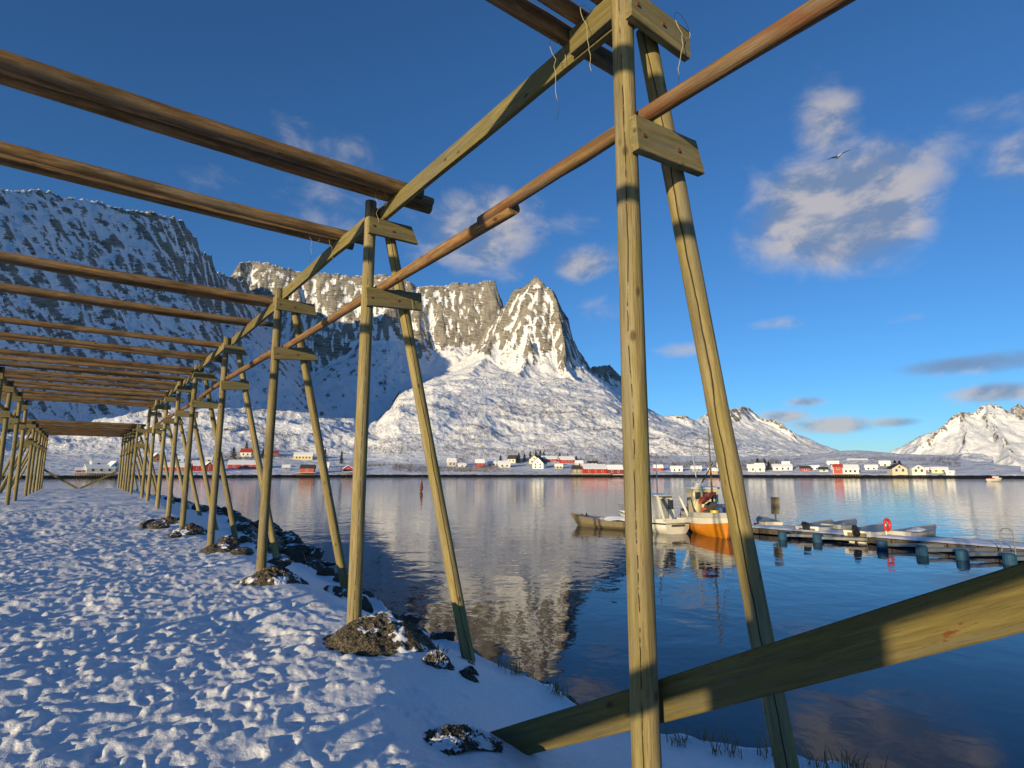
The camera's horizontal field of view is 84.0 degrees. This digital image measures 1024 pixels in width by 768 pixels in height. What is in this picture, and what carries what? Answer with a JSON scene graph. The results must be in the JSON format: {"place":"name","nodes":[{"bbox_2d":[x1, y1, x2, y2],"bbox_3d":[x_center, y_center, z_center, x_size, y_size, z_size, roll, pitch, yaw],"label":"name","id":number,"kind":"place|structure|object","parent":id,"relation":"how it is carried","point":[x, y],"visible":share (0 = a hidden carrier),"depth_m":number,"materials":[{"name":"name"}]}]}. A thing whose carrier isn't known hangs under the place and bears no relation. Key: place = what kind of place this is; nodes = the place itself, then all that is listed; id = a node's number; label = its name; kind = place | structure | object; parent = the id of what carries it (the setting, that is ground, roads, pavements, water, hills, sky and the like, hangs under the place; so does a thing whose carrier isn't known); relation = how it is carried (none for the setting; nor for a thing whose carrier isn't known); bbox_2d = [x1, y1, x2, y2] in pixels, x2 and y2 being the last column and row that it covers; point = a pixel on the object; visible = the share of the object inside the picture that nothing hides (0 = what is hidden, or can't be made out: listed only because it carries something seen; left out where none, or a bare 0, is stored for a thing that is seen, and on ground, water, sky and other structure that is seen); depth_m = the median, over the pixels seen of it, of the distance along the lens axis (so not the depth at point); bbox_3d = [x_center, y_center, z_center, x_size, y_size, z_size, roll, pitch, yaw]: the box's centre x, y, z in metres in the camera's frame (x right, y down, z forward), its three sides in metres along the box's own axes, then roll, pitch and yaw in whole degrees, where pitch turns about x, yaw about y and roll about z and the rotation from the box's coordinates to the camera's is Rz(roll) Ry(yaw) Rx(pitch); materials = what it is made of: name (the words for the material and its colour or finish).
{"place":"outdoors","nodes":[
{"label":"outdoors","id":0,"kind":"place"},
{"bbox_2d":[0,488,854,767],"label":"snowy ground","id":1,"kind":"structure","parent":0,"point":[126,641],"depth_m":4.80,"materials":[{"name":"snow"}]},
{"bbox_2d":[0,419,161,498],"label":"drying rack","id":2,"kind":"object","parent":1,"relation":"on","point":[39,431],"visible":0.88,"depth_m":33.74,"materials":[{"name":"brown wood"}]},
{"bbox_2d":[140,519,169,528],"bbox_3d":[-10.119,4.056,16.156,0.756,0.439,0.501,-2,-9,15],"label":"stone","id":3,"kind":"object","parent":1,"relation":"on","point":[152,524],"visible":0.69,"depth_m":16.02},
{"bbox_2d":[156,516,186,523],"bbox_3d":[-10.690,4.285,17.789,1.000,0.327,1.000,7,-11,-36],"label":"gravel footing","id":4,"kind":"object","parent":1,"relation":"on","point":[170,520],"visible":0.59,"depth_m":17.60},
{"bbox_2d":[167,532,181,537],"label":"stone","id":5,"kind":"object","parent":1,"relation":"on","point":[175,535],"visible":0.89,"depth_m":13.97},
{"bbox_2d":[168,522,207,534],"bbox_3d":[-8.448,3.937,14.991,1.200,0.569,1.100,7,-11,-36],"label":"gravel footing","id":6,"kind":"object","parent":1,"relation":"on","point":[191,528],"visible":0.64,"depth_m":14.77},
{"bbox_2d":[199,541,239,553],"bbox_3d":[-5.946,3.462,11.777,1.100,0.418,1.000,7,-11,-36],"label":"gravel footing","id":7,"kind":"object","parent":1,"relation":"on","point":[225,546],"visible":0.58,"depth_m":11.53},
{"bbox_2d":[217,507,227,515],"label":"boulder","id":8,"kind":"object","parent":1,"relation":"on","point":[223,510],"visible":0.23,"depth_m":29.74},
{"bbox_2d":[217,535,240,544],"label":"stone","id":9,"kind":"object","parent":1,"relation":"on","point":[231,538],"visible":0.56,"depth_m":13.08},
{"bbox_2d":[234,516,248,522],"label":"boulder","id":10,"kind":"object","parent":1,"relation":"on","point":[239,518],"visible":0.16,"depth_m":24.15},
{"bbox_2d":[230,546,253,554],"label":"stone","id":11,"kind":"object","parent":1,"relation":"on","point":[244,550],"visible":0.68,"depth_m":11.18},
{"bbox_2d":[236,522,250,530],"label":"boulder","id":12,"kind":"object","parent":1,"relation":"on","point":[241,526],"visible":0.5,"depth_m":19.72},
{"bbox_2d":[238,535,252,542],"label":"boulder","id":13,"kind":"object","parent":1,"relation":"on","point":[243,539],"visible":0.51,"depth_m":17.11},
{"bbox_2d":[242,528,251,534],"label":"boulder","id":14,"kind":"object","parent":1,"relation":"on","point":[246,531],"visible":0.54,"depth_m":19.33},
{"bbox_2d":[235,565,308,585],"bbox_3d":[-3.565,2.920,8.483,1.000,0.451,0.840,7,-11,-36],"label":"gravel footing","id":15,"kind":"object","parent":1,"relation":"on","point":[274,575],"visible":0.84,"depth_m":8.29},
{"bbox_2d":[267,557,291,566],"bbox_3d":[-4.444,3.382,10.744,0.518,0.218,0.366,0,-9,0],"label":"stone","id":16,"kind":"object","parent":1,"relation":"on","point":[282,561],"visible":0.58,"depth_m":10.68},
{"bbox_2d":[275,531,288,535],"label":"boulder","id":17,"kind":"object","parent":1,"relation":"on","point":[279,533],"visible":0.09,"depth_m":26.77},
{"bbox_2d":[281,532,298,539],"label":"boulder","id":18,"kind":"object","parent":1,"relation":"on","point":[285,535],"visible":0.16,"depth_m":25.07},
{"bbox_2d":[279,547,305,563],"bbox_3d":[-6.561,5.260,16.759,0.802,0.967,1.234,6,-11,-34],"label":"boulder","id":19,"kind":"object","parent":1,"relation":"on","point":[296,554],"visible":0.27,"depth_m":16.49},
{"bbox_2d":[281,536,303,543],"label":"boulder","id":20,"kind":"object","parent":1,"relation":"on","point":[285,541],"visible":0.17,"depth_m":22.22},
{"bbox_2d":[284,544,310,554],"bbox_3d":[-8.200,6.319,21.303,1.264,0.656,1.094,-1,-22,-30],"label":"boulder","id":21,"kind":"object","parent":1,"relation":"on","point":[305,548],"visible":0.34,"depth_m":21.08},
{"bbox_2d":[286,538,310,555],"bbox_3d":[-8.180,6.339,21.581,0.825,0.936,1.154,8,-12,-41],"label":"boulder","id":22,"kind":"object","parent":1,"relation":"on","point":[294,541],"visible":0.22,"depth_m":21.59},
{"bbox_2d":[304,562,316,570],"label":"boulder","id":23,"kind":"object","parent":1,"relation":"on","point":[311,565],"visible":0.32,"depth_m":13.25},
{"bbox_2d":[309,547,322,559],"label":"boulder","id":24,"kind":"object","parent":1,"relation":"on","point":[316,552],"visible":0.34,"depth_m":22.97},
{"bbox_2d":[308,560,323,570],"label":"boulder","id":25,"kind":"object","parent":1,"relation":"on","point":[318,565],"visible":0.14,"depth_m":18.41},
{"bbox_2d":[316,566,334,576],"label":"boulder","id":26,"kind":"object","parent":1,"relation":"on","point":[326,571],"visible":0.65,"depth_m":11.93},
{"bbox_2d":[321,560,335,564],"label":"boulder","id":27,"kind":"object","parent":1,"relation":"on","point":[326,562],"visible":0.27,"depth_m":22.35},
{"bbox_2d":[323,585,347,597],"bbox_3d":[-2.802,3.305,8.985,0.450,0.248,0.338,-6,-11,36],"label":"stone","id":28,"kind":"object","parent":1,"relation":"on","point":[337,591],"visible":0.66,"depth_m":8.93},
{"bbox_2d":[362,596,373,612],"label":"stone","id":29,"kind":"object","parent":1,"relation":"on","point":[367,605],"visible":0.45,"depth_m":8.42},
{"bbox_2d":[362,591,373,597],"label":"boulder","id":30,"kind":"object","parent":1,"relation":"on","point":[369,594],"visible":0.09,"depth_m":16.38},
{"bbox_2d":[323,610,437,656],"bbox_3d":[-1.273,2.516,5.541,1.240,0.597,1.000,7,-11,-36],"label":"gravel footing","id":31,"kind":"object","parent":1,"relation":"on","point":[386,633],"visible":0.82,"depth_m":5.29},
{"bbox_2d":[399,613,421,624],"bbox_3d":[-1.484,3.400,8.177,0.358,0.201,0.440,-33,-26,30],"label":"stone","id":32,"kind":"object","parent":1,"relation":"on","point":[415,619],"visible":0.52,"depth_m":8.08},
{"bbox_2d":[422,650,454,670],"bbox_3d":[-0.653,2.535,5.124,0.320,0.292,0.256,7,-11,-36],"label":"gravel clump","id":33,"kind":"object","parent":1,"relation":"on","point":[438,659],"visible":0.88,"depth_m":5.07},
{"bbox_2d":[430,631,454,640],"bbox_3d":[-0.895,3.303,7.316,0.329,0.224,0.272,0,-9,1],"label":"stone","id":34,"kind":"object","parent":1,"relation":"on","point":[447,635],"visible":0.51,"depth_m":7.30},
{"bbox_2d":[423,724,506,755],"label":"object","id":35,"kind":"object","parent":1,"relation":"on","point":[449,739],"visible":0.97,"depth_m":3.59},
{"bbox_2d":[459,668,478,682],"bbox_3d":[-0.391,2.675,5.136,0.220,0.219,0.176,7,-11,-36],"label":"gravel clump","id":36,"kind":"object","parent":1,"relation":"on","point":[465,673],"visible":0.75,"depth_m":5.11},
{"bbox_2d":[465,665,478,675],"bbox_3d":[-0.375,2.730,5.343,0.180,0.180,0.144,7,-11,-36],"label":"gravel clump","id":37,"kind":"object","parent":1,"relation":"on","point":[473,670],"visible":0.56,"depth_m":5.33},
{"bbox_2d":[0,0,1023,767],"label":"drying rack","id":38,"kind":"object","parent":1,"relation":"on","point":[768,670],"visible":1,"depth_m":3.96,"materials":[{"name":"brown wood"}]},
{"bbox_2d":[497,654,564,689],"bbox_3d":[0.224,3.303,6.300,0.769,0.608,0.540,2,-9,-12],"label":"grass tuft","id":39,"kind":"object","parent":1,"relation":"on","point":[517,670],"visible":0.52,"depth_m":6.19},
{"bbox_2d":[543,676,574,702],"bbox_3d":[0.687,3.302,5.837,0.518,0.600,0.722,42,-43,-77],"label":"grass tuft","id":40,"kind":"object","parent":1,"relation":"on","point":[556,688],"visible":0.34,"depth_m":5.74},
{"bbox_2d":[665,724,743,755],"bbox_3d":[1.623,3.103,4.880,0.478,0.283,0.615,7,-11,-36],"label":"grass tuft","id":41,"kind":"object","parent":1,"relation":"on","point":[709,740],"visible":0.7,"depth_m":4.91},
{"bbox_2d":[713,723,771,759],"bbox_3d":[1.970,3.238,4.898,0.613,0.627,0.593,-1,-9,4],"label":"grass tuft","id":42,"kind":"object","parent":1,"relation":"on","point":[733,751],"visible":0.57,"depth_m":4.75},
{"bbox_2d":[798,737,881,767],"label":"grass tuft","id":43,"kind":"object","parent":1,"relation":"on","point":[852,763],"visible":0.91,"depth_m":4.54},
{"bbox_2d":[827,738,896,767],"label":"grass tuft","id":44,"kind":"object","parent":1,"relation":"on","point":[859,759],"visible":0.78,"depth_m":4.60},
{"bbox_2d":[0,188,994,478],"bbox_3d":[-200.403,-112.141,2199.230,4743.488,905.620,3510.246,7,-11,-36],"label":"mountain terrain","id":45,"kind":"structure","parent":0,"point":[484,346],"depth_m":1286.25,"materials":[{"name":"snow"}]},
{"bbox_2d":[75,467,85,471],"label":"house","id":46,"kind":"structure","parent":45,"relation":"on","point":[80,469],"depth_m":336.16,"materials":[{"name":"red paint"}]},
{"bbox_2d":[84,464,116,471],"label":"house","id":47,"kind":"structure","parent":45,"relation":"on","point":[99,468],"depth_m":342.04,"materials":[{"name":"beige paint"}]},
{"bbox_2d":[89,459,114,463],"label":"house","id":48,"kind":"structure","parent":45,"relation":"on","point":[97,461],"depth_m":382.43,"materials":[{"name":"beige paint"}]},
{"bbox_2d":[108,461,118,470],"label":"house","id":49,"kind":"structure","parent":45,"relation":"on","point":[114,463],"depth_m":349.54,"materials":[{"name":"white paint"}]},
{"bbox_2d":[153,453,159,461],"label":"house","id":50,"kind":"structure","parent":45,"relation":"on","point":[156,457],"depth_m":427.11,"materials":[{"name":"paint"}]},
{"bbox_2d":[163,463,184,470],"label":"house","id":51,"kind":"structure","parent":45,"relation":"on","point":[182,465],"depth_m":370.54,"materials":[{"name":"red paint"}]},
{"bbox_2d":[191,460,207,470],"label":"house","id":52,"kind":"structure","parent":45,"relation":"on","point":[196,465],"depth_m":375.72,"materials":[{"name":"red paint"}]},
{"bbox_2d":[205,462,212,471],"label":"house","id":53,"kind":"structure","parent":45,"relation":"on","point":[209,466],"depth_m":375.35,"materials":[{"name":"red paint"}]},
{"bbox_2d":[229,447,237,458],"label":"spruce tree","id":54,"kind":"object","parent":45,"relation":"on","point":[233,454],"visible":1,"depth_m":467.03,"materials":[{"name":"green plant"}]},
{"bbox_2d":[227,460,255,468],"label":"house","id":55,"kind":"structure","parent":45,"relation":"on","point":[241,464],"depth_m":404.60,"materials":[{"name":"red paint"}]},
{"bbox_2d":[240,448,253,456],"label":"house","id":56,"kind":"structure","parent":45,"relation":"on","point":[244,452],"depth_m":481.86,"materials":[{"name":"white paint"}]},
{"bbox_2d":[293,452,313,459],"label":"house","id":57,"kind":"structure","parent":45,"relation":"on","point":[303,455],"depth_m":490.30,"materials":[{"name":"yellow paint"}]},
{"bbox_2d":[343,465,352,470],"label":"house","id":58,"kind":"structure","parent":45,"relation":"on","point":[347,468],"depth_m":412.08,"materials":[{"name":"red paint"}]},
{"bbox_2d":[447,458,456,466],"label":"house","id":59,"kind":"structure","parent":45,"relation":"on","point":[451,461],"depth_m":467.95,"materials":[{"name":"beige paint"}]},
{"bbox_2d":[475,459,484,466],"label":"house","id":60,"kind":"structure","parent":45,"relation":"on","point":[478,462],"depth_m":464.21,"materials":[{"name":"red paint"}]},
{"bbox_2d":[497,461,510,467],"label":"house","id":61,"kind":"structure","parent":45,"relation":"on","point":[503,463],"depth_m":459.26,"materials":[{"name":"white paint"}]},
{"bbox_2d":[507,455,517,462],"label":"house","id":62,"kind":"structure","parent":45,"relation":"on","point":[512,458],"depth_m":502.91,"materials":[{"name":"beige paint"}]},
{"bbox_2d":[529,455,540,463],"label":"house","id":63,"kind":"structure","parent":45,"relation":"on","point":[532,458],"depth_m":494.94,"materials":[{"name":"beige paint"}]},
{"bbox_2d":[532,457,546,468],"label":"house","id":64,"kind":"structure","parent":45,"relation":"on","point":[539,463],"depth_m":448.61,"materials":[{"name":"white paint"}]},
{"bbox_2d":[129,394,960,471],"bbox_3d":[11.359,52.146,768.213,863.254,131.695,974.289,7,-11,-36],"label":"birch scrub","id":65,"kind":"object","parent":45,"relation":"on","point":[487,468],"visible":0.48,"depth_m":546.05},
{"bbox_2d":[541,456,557,461],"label":"house","id":66,"kind":"structure","parent":45,"relation":"on","point":[550,458],"depth_m":508.58,"materials":[{"name":"red paint"}]},
{"bbox_2d":[558,456,574,462],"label":"house","id":67,"kind":"structure","parent":45,"relation":"on","point":[566,459],"depth_m":501.00,"materials":[{"name":"red paint"}]},
{"bbox_2d":[581,464,606,473],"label":"house","id":68,"kind":"structure","parent":45,"relation":"on","point":[594,468],"depth_m":402.38,"materials":[{"name":"red paint"}]},
{"bbox_2d":[606,465,622,473],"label":"house","id":69,"kind":"structure","parent":45,"relation":"on","point":[614,469],"depth_m":398.06,"materials":[{"name":"red paint"}]},
{"bbox_2d":[653,465,663,470],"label":"house","id":70,"kind":"structure","parent":45,"relation":"on","point":[660,467],"depth_m":415.01,"materials":[{"name":"red paint"}]},
{"bbox_2d":[670,466,682,471],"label":"house","id":71,"kind":"structure","parent":45,"relation":"on","point":[676,468],"depth_m":407.09,"materials":[{"name":"white paint"}]},
{"bbox_2d":[690,466,701,471],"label":"house","id":72,"kind":"structure","parent":45,"relation":"on","point":[696,468],"depth_m":403.68,"materials":[{"name":"grey paint"}]},
{"bbox_2d":[707,468,718,473],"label":"house","id":73,"kind":"structure","parent":45,"relation":"on","point":[714,470],"depth_m":384.38,"materials":[{"name":"paint"}]},
{"bbox_2d":[747,464,764,471],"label":"house","id":74,"kind":"structure","parent":45,"relation":"on","point":[758,467],"depth_m":388.35,"materials":[{"name":"white paint"}]},
{"bbox_2d":[771,464,792,469],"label":"house","id":75,"kind":"structure","parent":45,"relation":"on","point":[781,466],"depth_m":392.04,"materials":[{"name":"white paint"}]},
{"bbox_2d":[799,466,810,470],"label":"house","id":76,"kind":"structure","parent":45,"relation":"on","point":[804,468],"depth_m":381.35,"materials":[{"name":"red paint"}]},
{"bbox_2d":[808,465,819,469],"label":"house","id":77,"kind":"structure","parent":45,"relation":"on","point":[814,467],"depth_m":386.38,"materials":[{"name":"white paint"}]},
{"bbox_2d":[818,467,828,471],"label":"house","id":78,"kind":"structure","parent":45,"relation":"on","point":[823,469],"depth_m":370.56,"materials":[{"name":"beige paint"}]},
{"bbox_2d":[826,461,839,464],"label":"house","id":79,"kind":"structure","parent":45,"relation":"on","point":[831,462],"depth_m":409.52,"materials":[{"name":"white paint"}]},
{"bbox_2d":[831,464,859,473],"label":"house","id":80,"kind":"structure","parent":45,"relation":"on","point":[850,468],"depth_m":352.19,"materials":[{"name":"white paint"}]},
{"bbox_2d":[864,464,878,469],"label":"house","id":81,"kind":"structure","parent":45,"relation":"on","point":[871,467],"depth_m":369.83,"materials":[{"name":"white paint"}]},
{"bbox_2d":[878,461,890,465],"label":"house","id":82,"kind":"structure","parent":45,"relation":"on","point":[884,463],"depth_m":387.84,"materials":[{"name":"beige paint"}]},
{"bbox_2d":[885,464,907,474],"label":"house","id":83,"kind":"structure","parent":45,"relation":"on","point":[896,469],"depth_m":334.80,"materials":[{"name":"beige paint"}]},
{"bbox_2d":[907,465,925,474],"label":"house","id":84,"kind":"structure","parent":45,"relation":"on","point":[916,470],"depth_m":329.62,"materials":[{"name":"white paint"}]},
{"bbox_2d":[930,467,948,472],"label":"house","id":85,"kind":"structure","parent":45,"relation":"on","point":[937,469],"depth_m":331.42,"materials":[{"name":"yellow paint"}]},
{"bbox_2d":[944,470,954,474],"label":"house","id":86,"kind":"structure","parent":45,"relation":"on","point":[949,472],"depth_m":321.05,"materials":[{"name":"white paint"}]},
{"bbox_2d":[0,0,1023,452],"label":"sky","id":87,"kind":"structure","parent":0,"point":[870,297],"materials":[{"name":"blue"}]},
{"bbox_2d":[1,477,1023,767],"bbox_3d":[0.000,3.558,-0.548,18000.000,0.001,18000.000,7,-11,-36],"label":"water","id":88,"kind":"structure","parent":0,"point":[543,577],"depth_m":18.86,"materials":[{"name":"blue liquid"}]},
{"bbox_2d":[74,472,115,475],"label":"quay","id":89,"kind":"structure","parent":88,"relation":"in","point":[93,472],"depth_m":323.74,"materials":[{"name":"brown wood"}]},
{"bbox_2d":[570,513,624,529],"bbox_3d":[6.828,9.034,36.984,6.758,1.100,2.500,-5,-10,32],"label":"wooden rowing boat","id":90,"kind":"object","parent":88,"relation":"on","point":[608,522],"visible":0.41,"depth_m":36.80,"materials":[{"name":"grey paint"}]},
{"bbox_2d":[618,461,689,533],"bbox_3d":[8.481,7.097,36.228,2.184,4.872,6.118,4,-10,-24],"label":"cabin boat","id":91,"kind":"object","parent":88,"relation":"on","point":[665,520],"visible":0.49,"depth_m":34.10,"materials":[{"name":"paint"}]},
{"bbox_2d":[680,427,730,538],"bbox_3d":[12.056,6.120,34.974,3.680,6.793,8.881,-1,-9,6],"label":"fishing boat","id":92,"kind":"object","parent":88,"relation":"on","point":[707,515],"visible":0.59,"depth_m":33.27,"materials":[{"name":"orange paint"}]},
{"bbox_2d":[756,515,782,524],"bbox_3d":[16.093,8.879,35.885,1.285,0.960,3.261,-2,-9,10],"label":"motor boat","id":93,"kind":"object","parent":88,"relation":"on","point":[761,519],"visible":0.38,"depth_m":35.44,"materials":[{"name":"beige paint"}]},
{"bbox_2d":[795,519,834,537],"bbox_3d":[17.694,8.463,32.825,4.434,1.344,1.549,8,-12,-43],"label":"motor boat","id":94,"kind":"object","parent":88,"relation":"on","point":[816,526],"visible":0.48,"depth_m":32.03,"materials":[{"name":"grey paint"}]},
{"bbox_2d":[820,518,856,528],"bbox_3d":[19.744,8.568,33.865,3.645,0.960,1.373,7,-11,-39],"label":"motor boat","id":95,"kind":"object","parent":88,"relation":"on","point":[845,524],"visible":0.41,"depth_m":33.43,"materials":[{"name":"grey paint"}]},
{"bbox_2d":[833,474,860,475],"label":"quay","id":96,"kind":"structure","parent":88,"relation":"in","point":[846,474],"depth_m":344.85,"materials":[{"name":"brown wood"}]},
{"bbox_2d":[832,464,842,473],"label":"house","id":97,"kind":"structure","parent":96,"relation":"on","point":[837,468],"depth_m":353.73,"materials":[{"name":"red paint"}]},
{"bbox_2d":[842,523,887,542],"bbox_3d":[19.164,8.085,30.373,4.619,1.344,1.637,7,-11,-39],"label":"motor boat","id":98,"kind":"object","parent":88,"relation":"on","point":[867,530],"visible":0.47,"depth_m":29.42,"materials":[{"name":"grey paint"}]},
{"bbox_2d":[752,523,1023,564],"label":"floating jetty","id":99,"kind":"object","parent":88,"relation":"on","point":[963,549],"visible":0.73,"depth_m":26.54,"materials":[{"name":"grey wood"}]},
{"bbox_2d":[771,497,779,520],"bbox_3d":[16.635,7.980,35.916,0.540,1.660,0.100,-3,-9,17],"label":"sign post","id":100,"kind":"object","parent":99,"relation":"on","point":[775,506],"visible":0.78,"depth_m":35.91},
{"bbox_2d":[883,518,891,533],"bbox_3d":[19.268,7.325,29.234,0.630,0.860,0.195,5,-10,-28],"label":"lifebuoy stand","id":101,"kind":"object","parent":99,"relation":"on","point":[886,529],"visible":0.98,"depth_m":29.19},
{"bbox_2d":[1000,528,1016,554],"bbox_3d":[20.740,6.621,23.804,0.094,1.159,0.478,7,-11,-38],"label":"boarding ladder","id":102,"kind":"object","parent":99,"relation":"attached to","point":[1007,543],"visible":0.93,"depth_m":23.78,"materials":[{"name":"metal"}]},
{"bbox_2d":[887,524,938,536],"bbox_3d":[21.399,7.971,29.987,4.029,0.960,1.461,5,-10,-32],"label":"motor boat","id":103,"kind":"object","parent":88,"relation":"on","point":[928,530],"visible":0.55,"depth_m":29.50,"materials":[{"name":"grey paint"}]},
{"bbox_2d":[986,476,1001,481],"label":"fishing boat","id":104,"kind":"object","parent":88,"relation":"on","point":[995,479],"visible":0.8,"depth_m":207.59,"materials":[{"name":"beige paint"}]},
{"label":"quay","id":105,"kind":"object","parent":88,"relation":"in","visible":0},
{"bbox_2d":[571,465,581,473],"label":"house","id":106,"kind":"structure","parent":105,"relation":"on","point":[576,469],"depth_m":405.48,"materials":[{"name":"brown paint"}]},
{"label":"quay","id":107,"kind":"object","parent":88,"relation":"in","visible":0},
{"bbox_2d":[299,465,315,473],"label":"house","id":108,"kind":"structure","parent":107,"relation":"on","point":[307,468],"depth_m":384.01,"materials":[{"name":"red paint"}]},
{"bbox_2d":[650,450,1021,478],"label":"village rise","id":109,"kind":"structure","parent":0,"point":[841,457],"depth_m":405.69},
{"bbox_2d":[889,403,1023,471],"bbox_3d":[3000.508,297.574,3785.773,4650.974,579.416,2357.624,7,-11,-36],"label":"mountain","id":110,"kind":"structure","parent":0,"point":[995,432],"depth_m":2513.75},
{"bbox_2d":[962,472,1023,478],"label":"headland","id":111,"kind":"structure","parent":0,"point":[1022,473],"depth_m":307.90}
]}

